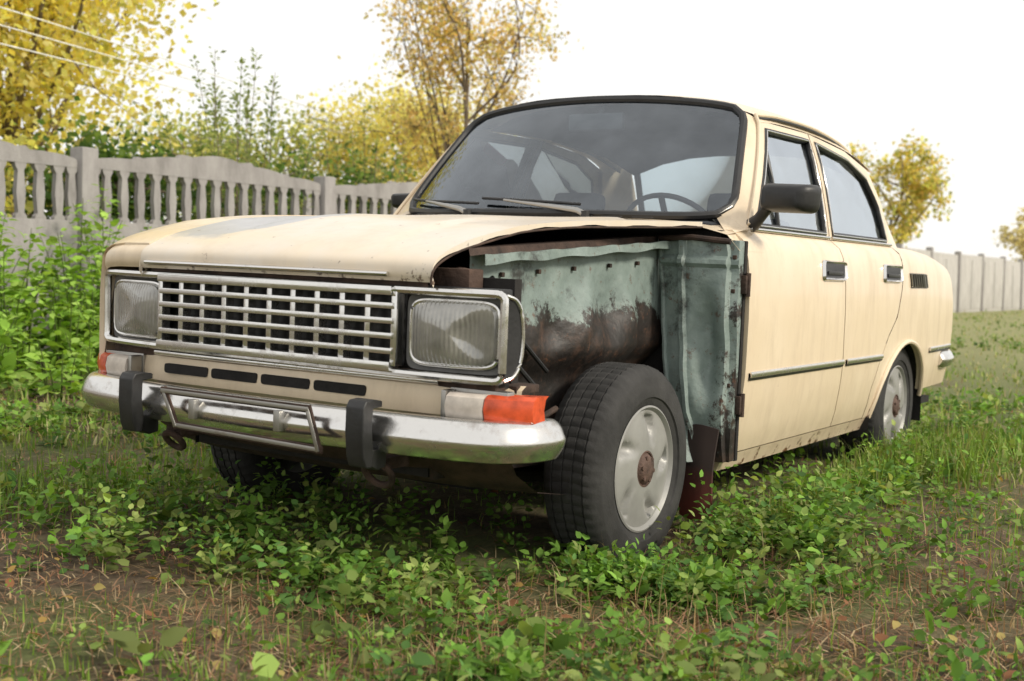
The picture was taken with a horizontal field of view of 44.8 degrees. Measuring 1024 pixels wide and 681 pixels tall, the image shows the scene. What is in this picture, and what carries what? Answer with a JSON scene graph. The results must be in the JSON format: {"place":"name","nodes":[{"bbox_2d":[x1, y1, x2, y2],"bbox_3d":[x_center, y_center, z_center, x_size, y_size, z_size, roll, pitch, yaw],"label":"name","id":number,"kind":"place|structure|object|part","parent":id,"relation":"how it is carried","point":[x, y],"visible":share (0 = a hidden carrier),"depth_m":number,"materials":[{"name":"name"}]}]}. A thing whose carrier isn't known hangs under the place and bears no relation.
{"place":"outdoors","nodes":[
{"label":"outdoors","id":0,"kind":"place"},
{"bbox_2d":[0,24,382,139],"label":"power line","id":1,"kind":"object","parent":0,"point":[151,68],"visible":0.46,"depth_m":12.02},
{"bbox_2d":[0,6,387,135],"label":"power line","id":2,"kind":"object","parent":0,"point":[150,54],"visible":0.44,"depth_m":12.24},
{"bbox_2d":[0,43,394,149],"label":"power line","id":3,"kind":"object","parent":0,"point":[151,81],"visible":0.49,"depth_m":11.80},
{"bbox_2d":[11,405,950,680],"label":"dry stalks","id":4,"kind":"object","parent":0,"point":[547,599],"visible":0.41,"depth_m":2.37,"materials":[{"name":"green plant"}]},
{"bbox_2d":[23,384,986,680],"bbox_3d":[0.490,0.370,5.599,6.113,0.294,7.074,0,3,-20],"label":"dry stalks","id":5,"kind":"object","parent":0,"point":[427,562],"visible":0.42,"depth_m":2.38,"materials":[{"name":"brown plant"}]},
{"bbox_2d":[0,309,1023,680],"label":"ground","id":6,"kind":"structure","parent":0,"point":[536,517],"depth_m":3.08,"materials":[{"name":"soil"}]},
{"bbox_2d":[0,314,28,388],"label":"tall weed","id":7,"kind":"object","parent":6,"relation":"on","point":[8,361],"visible":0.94,"depth_m":6.59,"materials":[{"name":"green plant"}]},
{"bbox_2d":[0,209,30,337],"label":"tall weed","id":8,"kind":"object","parent":6,"relation":"on","point":[23,263],"visible":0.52,"depth_m":7.72,"materials":[{"name":"green plant"}]},
{"bbox_2d":[0,311,33,387],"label":"tall weed","id":9,"kind":"object","parent":6,"relation":"on","point":[7,373],"visible":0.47,"depth_m":6.84,"materials":[{"name":"green plant"}]},
{"bbox_2d":[0,283,49,383],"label":"tall weed","id":10,"kind":"object","parent":6,"relation":"on","point":[23,337],"visible":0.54,"depth_m":7.10,"materials":[{"name":"green plant"}]},
{"bbox_2d":[0,227,51,378],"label":"tall weed","id":11,"kind":"object","parent":6,"relation":"on","point":[19,295],"visible":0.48,"depth_m":7.40,"materials":[{"name":"green plant"}]},
{"bbox_2d":[0,227,54,366],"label":"tall weed","id":12,"kind":"object","parent":6,"relation":"on","point":[35,265],"visible":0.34,"depth_m":8.29,"materials":[{"name":"green plant"}]},
{"bbox_2d":[0,119,80,216],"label":"bush","id":13,"kind":"object","parent":6,"relation":"on","point":[9,177],"visible":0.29,"depth_m":10.56,"materials":[{"name":"yellow plant"}]},
{"bbox_2d":[0,0,80,117],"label":"tree","id":14,"kind":"object","parent":6,"relation":"on","point":[15,18],"visible":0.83,"depth_m":12.24,"materials":[{"name":"yellow plant"}]},
{"bbox_2d":[19,339,92,399],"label":"tall weed","id":15,"kind":"object","parent":6,"relation":"on","point":[71,386],"visible":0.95,"depth_m":6.22,"materials":[{"name":"green plant"}]},
{"bbox_2d":[35,270,94,373],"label":"tall weed","id":16,"kind":"object","parent":6,"relation":"on","point":[50,335],"visible":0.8,"depth_m":7.45,"materials":[{"name":"green plant"}]},
{"bbox_2d":[31,203,100,349],"bbox_3d":[-3.009,-0.376,8.410,0.430,1.174,0.567,-1,3,-32],"label":"tall weed","id":17,"kind":"object","parent":6,"relation":"on","point":[48,266],"visible":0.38,"depth_m":8.36,"materials":[{"name":"green plant"}]},
{"bbox_2d":[53,330,98,385],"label":"tall weed","id":18,"kind":"object","parent":6,"relation":"on","point":[85,355],"visible":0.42,"depth_m":6.74,"materials":[{"name":"green plant"}]},
{"bbox_2d":[61,264,99,374],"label":"tall weed","id":19,"kind":"object","parent":6,"relation":"on","point":[82,324],"visible":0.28,"depth_m":7.80,"materials":[{"name":"green plant"}]},
{"bbox_2d":[65,302,99,374],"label":"tall weed","id":20,"kind":"object","parent":6,"relation":"on","point":[85,316],"visible":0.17,"depth_m":7.15,"materials":[{"name":"green plant"}]},
{"bbox_2d":[40,220,128,363],"bbox_3d":[-2.806,-0.278,8.181,0.588,1.042,0.429,-1,3,-29],"label":"tall weed","id":21,"kind":"object","parent":6,"relation":"on","point":[76,258],"visible":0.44,"depth_m":8.13,"materials":[{"name":"green plant"}]},
{"bbox_2d":[63,181,119,357],"bbox_3d":[-3.019,-0.514,9.058,0.470,1.315,0.639,-1,3,-32],"label":"tall weed","id":22,"kind":"object","parent":6,"relation":"on","point":[98,226],"visible":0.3,"depth_m":9.00,"materials":[{"name":"green plant"}]},
{"bbox_2d":[88,242,103,325],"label":"tall weed","id":23,"kind":"object","parent":6,"relation":"on","point":[97,273],"visible":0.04,"depth_m":8.09,"materials":[{"name":"green plant"}]},
{"bbox_2d":[0,0,219,215],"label":"tree","id":24,"kind":"object","parent":6,"relation":"on","point":[47,79],"visible":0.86,"depth_m":13.44,"materials":[{"name":"yellow plant"}]},
{"bbox_2d":[95,227,150,329],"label":"tall weed","id":25,"kind":"object","parent":6,"relation":"on","point":[146,228],"visible":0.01,"depth_m":8.67,"materials":[{"name":"green plant"}]},
{"bbox_2d":[5,96,251,224],"bbox_3d":[-3.659,-1.009,11.274,1.992,2.278,2.805,3,3,33],"label":"bush","id":26,"kind":"object","parent":6,"relation":"on","point":[98,141],"visible":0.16,"depth_m":11.10,"materials":[{"name":"green plant"}]},
{"bbox_2d":[0,442,366,530],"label":"grass","id":27,"kind":"structure","parent":6,"relation":"on","point":[41,480],"depth_m":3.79,"materials":[{"name":"green plant"}]},
{"bbox_2d":[80,91,394,220],"bbox_3d":[-3.936,-1.881,17.700,4.774,3.196,4.650,1,3,4],"label":"bush","id":28,"kind":"object","parent":6,"relation":"on","point":[192,138],"visible":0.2,"depth_m":17.14,"materials":[{"name":"green plant"}]},
{"bbox_2d":[149,46,329,224],"bbox_3d":[-2.624,-1.404,11.931,1.769,2.849,1.460,1,3,6],"label":"shrub","id":29,"kind":"object","parent":6,"relation":"on","point":[215,119],"visible":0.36,"depth_m":11.68,"materials":[{"name":"green plant"}]},
{"bbox_2d":[130,141,358,220],"bbox_3d":[-2.715,-1.050,12.785,2.188,2.058,2.796,3,3,33],"label":"bush","id":30,"kind":"object","parent":6,"relation":"on","point":[280,167],"visible":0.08,"depth_m":12.79,"materials":[{"name":"green plant"}]},
{"bbox_2d":[274,105,412,214],"bbox_3d":[-1.630,-1.239,13.172,1.828,2.437,2.228,3,3,33],"label":"shrub","id":31,"kind":"object","parent":6,"relation":"on","point":[374,173],"visible":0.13,"depth_m":12.88,"materials":[{"name":"green plant"}]},
{"bbox_2d":[310,142,416,214],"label":"bush","id":32,"kind":"object","parent":6,"relation":"on","point":[359,174],"visible":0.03,"depth_m":14.04,"materials":[{"name":"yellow plant"}]},
{"bbox_2d":[275,53,514,184],"bbox_3d":[-1.451,-2.352,18.988,4.014,4.104,4.732,3,3,33],"label":"tree","id":33,"kind":"object","parent":6,"relation":"on","point":[378,126],"visible":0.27,"depth_m":18.14,"materials":[{"name":"yellow plant"}]},
{"bbox_2d":[1,466,915,680],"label":"weeds","id":34,"kind":"object","parent":6,"relation":"on","point":[128,641],"visible":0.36,"depth_m":2.27,"materials":[{"name":"green plant"}]},
{"bbox_2d":[363,0,583,181],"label":"tree","id":35,"kind":"object","parent":6,"relation":"on","point":[452,17],"visible":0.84,"depth_m":16.28,"materials":[{"name":"yellow plant"}]},
{"bbox_2d":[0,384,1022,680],"bbox_3d":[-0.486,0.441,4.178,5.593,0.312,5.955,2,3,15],"label":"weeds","id":36,"kind":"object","parent":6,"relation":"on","point":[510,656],"visible":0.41,"depth_m":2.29,"materials":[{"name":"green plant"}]},
{"bbox_2d":[0,386,1022,680],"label":"fallen leaves","id":37,"kind":"object","parent":6,"relation":"on","point":[520,584],"visible":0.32,"depth_m":2.66,"materials":[{"name":"plant"}]},
{"bbox_2d":[0,387,1023,680],"bbox_3d":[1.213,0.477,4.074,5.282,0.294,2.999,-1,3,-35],"label":"weeds","id":38,"kind":"object","parent":6,"relation":"on","point":[696,577],"visible":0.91,"depth_m":3.15,"materials":[{"name":"green plant"}]},
{"bbox_2d":[0,140,1023,355],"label":"concrete fence","id":39,"kind":"object","parent":6,"relation":"on","point":[980,282],"visible":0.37,"depth_m":10.05,"materials":[{"name":"grey concrete"}]},
{"bbox_2d":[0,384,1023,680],"bbox_3d":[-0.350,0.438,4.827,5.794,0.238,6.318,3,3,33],"label":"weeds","id":40,"kind":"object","parent":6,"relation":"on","point":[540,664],"visible":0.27,"depth_m":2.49,"materials":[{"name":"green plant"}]},
{"bbox_2d":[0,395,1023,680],"bbox_3d":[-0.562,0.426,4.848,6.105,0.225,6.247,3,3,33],"label":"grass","id":41,"kind":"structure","parent":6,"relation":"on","point":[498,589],"depth_m":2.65,"materials":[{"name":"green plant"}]},
{"bbox_2d":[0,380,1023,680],"bbox_3d":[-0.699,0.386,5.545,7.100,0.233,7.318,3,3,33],"label":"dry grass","id":42,"kind":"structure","parent":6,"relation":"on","point":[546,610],"depth_m":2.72,"materials":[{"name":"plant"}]},
{"bbox_2d":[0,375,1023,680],"bbox_3d":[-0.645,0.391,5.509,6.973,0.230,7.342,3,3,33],"label":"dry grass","id":43,"kind":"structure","parent":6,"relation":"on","point":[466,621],"depth_m":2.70,"materials":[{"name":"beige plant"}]},
{"bbox_2d":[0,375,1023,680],"bbox_3d":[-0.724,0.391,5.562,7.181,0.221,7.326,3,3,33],"label":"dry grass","id":44,"kind":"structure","parent":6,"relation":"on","point":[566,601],"depth_m":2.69,"materials":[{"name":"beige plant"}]},
{"bbox_2d":[0,314,1023,475],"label":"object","id":45,"kind":"object","parent":6,"relation":"on","point":[27,413],"visible":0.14,"depth_m":6.17,"materials":[{"name":"green plant"}]},
{"bbox_2d":[31,409,1002,680],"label":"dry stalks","id":46,"kind":"object","parent":6,"relation":"on","point":[497,625],"visible":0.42,"depth_m":2.37,"materials":[{"name":"brown plant"}]},
{"bbox_2d":[81,95,953,563],"bbox_3d":[0.479,-0.178,4.685,1.755,1.456,4.105,5,4,33],"label":"parked car","id":47,"kind":"object","parent":6,"relation":"on","point":[583,339],"visible":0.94,"depth_m":3.45,"materials":[{"name":"beige paint"}]},
{"bbox_3d":[-0.268,-0.300,4.891,0.263,1.064,0.938,5,4,33],"label":"front door","id":48,"kind":"part","parent":47,"relation":"part of","materials":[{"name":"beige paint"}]},
{"bbox_3d":[0.191,-0.323,5.557,0.220,1.064,0.766,5,4,33],"label":"rear door","id":49,"kind":"part","parent":47,"relation":"part of","materials":[{"name":"beige paint"}]},
{"bbox_3d":[1.109,-0.649,5.689,1.222,0.429,0.446,5,4,33],"label":"rear window","id":50,"kind":"part","parent":47,"relation":"part of","materials":[{"name":"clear glass"}]},
{"bbox_3d":[0.932,-0.202,4.094,0.359,1.064,0.973,5,4,33],"label":"front door","id":51,"kind":"part","parent":47,"relation":"part of","materials":[{"name":"beige paint"}]},
{"bbox_3d":[1.323,-0.232,4.825,0.220,1.064,0.766,5,4,33],"label":"rear door","id":52,"kind":"part","parent":47,"relation":"part of","materials":[{"name":"beige paint"}]},
{"bbox_2d":[735,426,945,533],"bbox_3d":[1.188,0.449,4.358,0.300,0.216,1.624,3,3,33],"label":"grass","id":53,"kind":"structure","parent":6,"relation":"on","point":[863,473],"depth_m":4.42,"materials":[{"name":"green plant"}]},
{"bbox_2d":[846,129,954,246],"bbox_3d":[9.428,-2.957,30.703,2.855,4.531,2.084,2,3,19],"label":"tree","id":54,"kind":"object","parent":6,"relation":"on","point":[916,191],"visible":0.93,"depth_m":30.30,"materials":[{"name":"yellow plant"}]},
{"bbox_2d":[844,416,1023,490],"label":"grass","id":55,"kind":"structure","parent":6,"relation":"on","point":[964,464],"depth_m":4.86,"materials":[{"name":"green plant"}]},
{"bbox_2d":[992,207,1023,261],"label":"tree","id":56,"kind":"object","parent":6,"relation":"on","point":[1017,240],"visible":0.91,"depth_m":45.77,"materials":[{"name":"yellow plant"}]},
{"bbox_2d":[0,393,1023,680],"bbox_3d":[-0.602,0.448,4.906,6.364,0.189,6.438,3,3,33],"label":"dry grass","id":57,"kind":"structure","parent":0,"point":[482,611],"depth_m":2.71,"materials":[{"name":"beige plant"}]},
{"bbox_2d":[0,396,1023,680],"bbox_3d":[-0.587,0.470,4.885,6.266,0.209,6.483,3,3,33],"label":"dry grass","id":58,"kind":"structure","parent":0,"point":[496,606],"depth_m":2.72,"materials":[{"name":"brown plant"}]},
{"bbox_2d":[0,0,1023,260],"label":"sky","id":59,"kind":"structure","parent":0,"point":[950,72],"materials":[{"name":"white"}]},
{"bbox_2d":[0,310,1023,488],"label":"grass","id":60,"kind":"structure","parent":0,"point":[143,446],"depth_m":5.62,"materials":[{"name":"green plant"}]}
]}

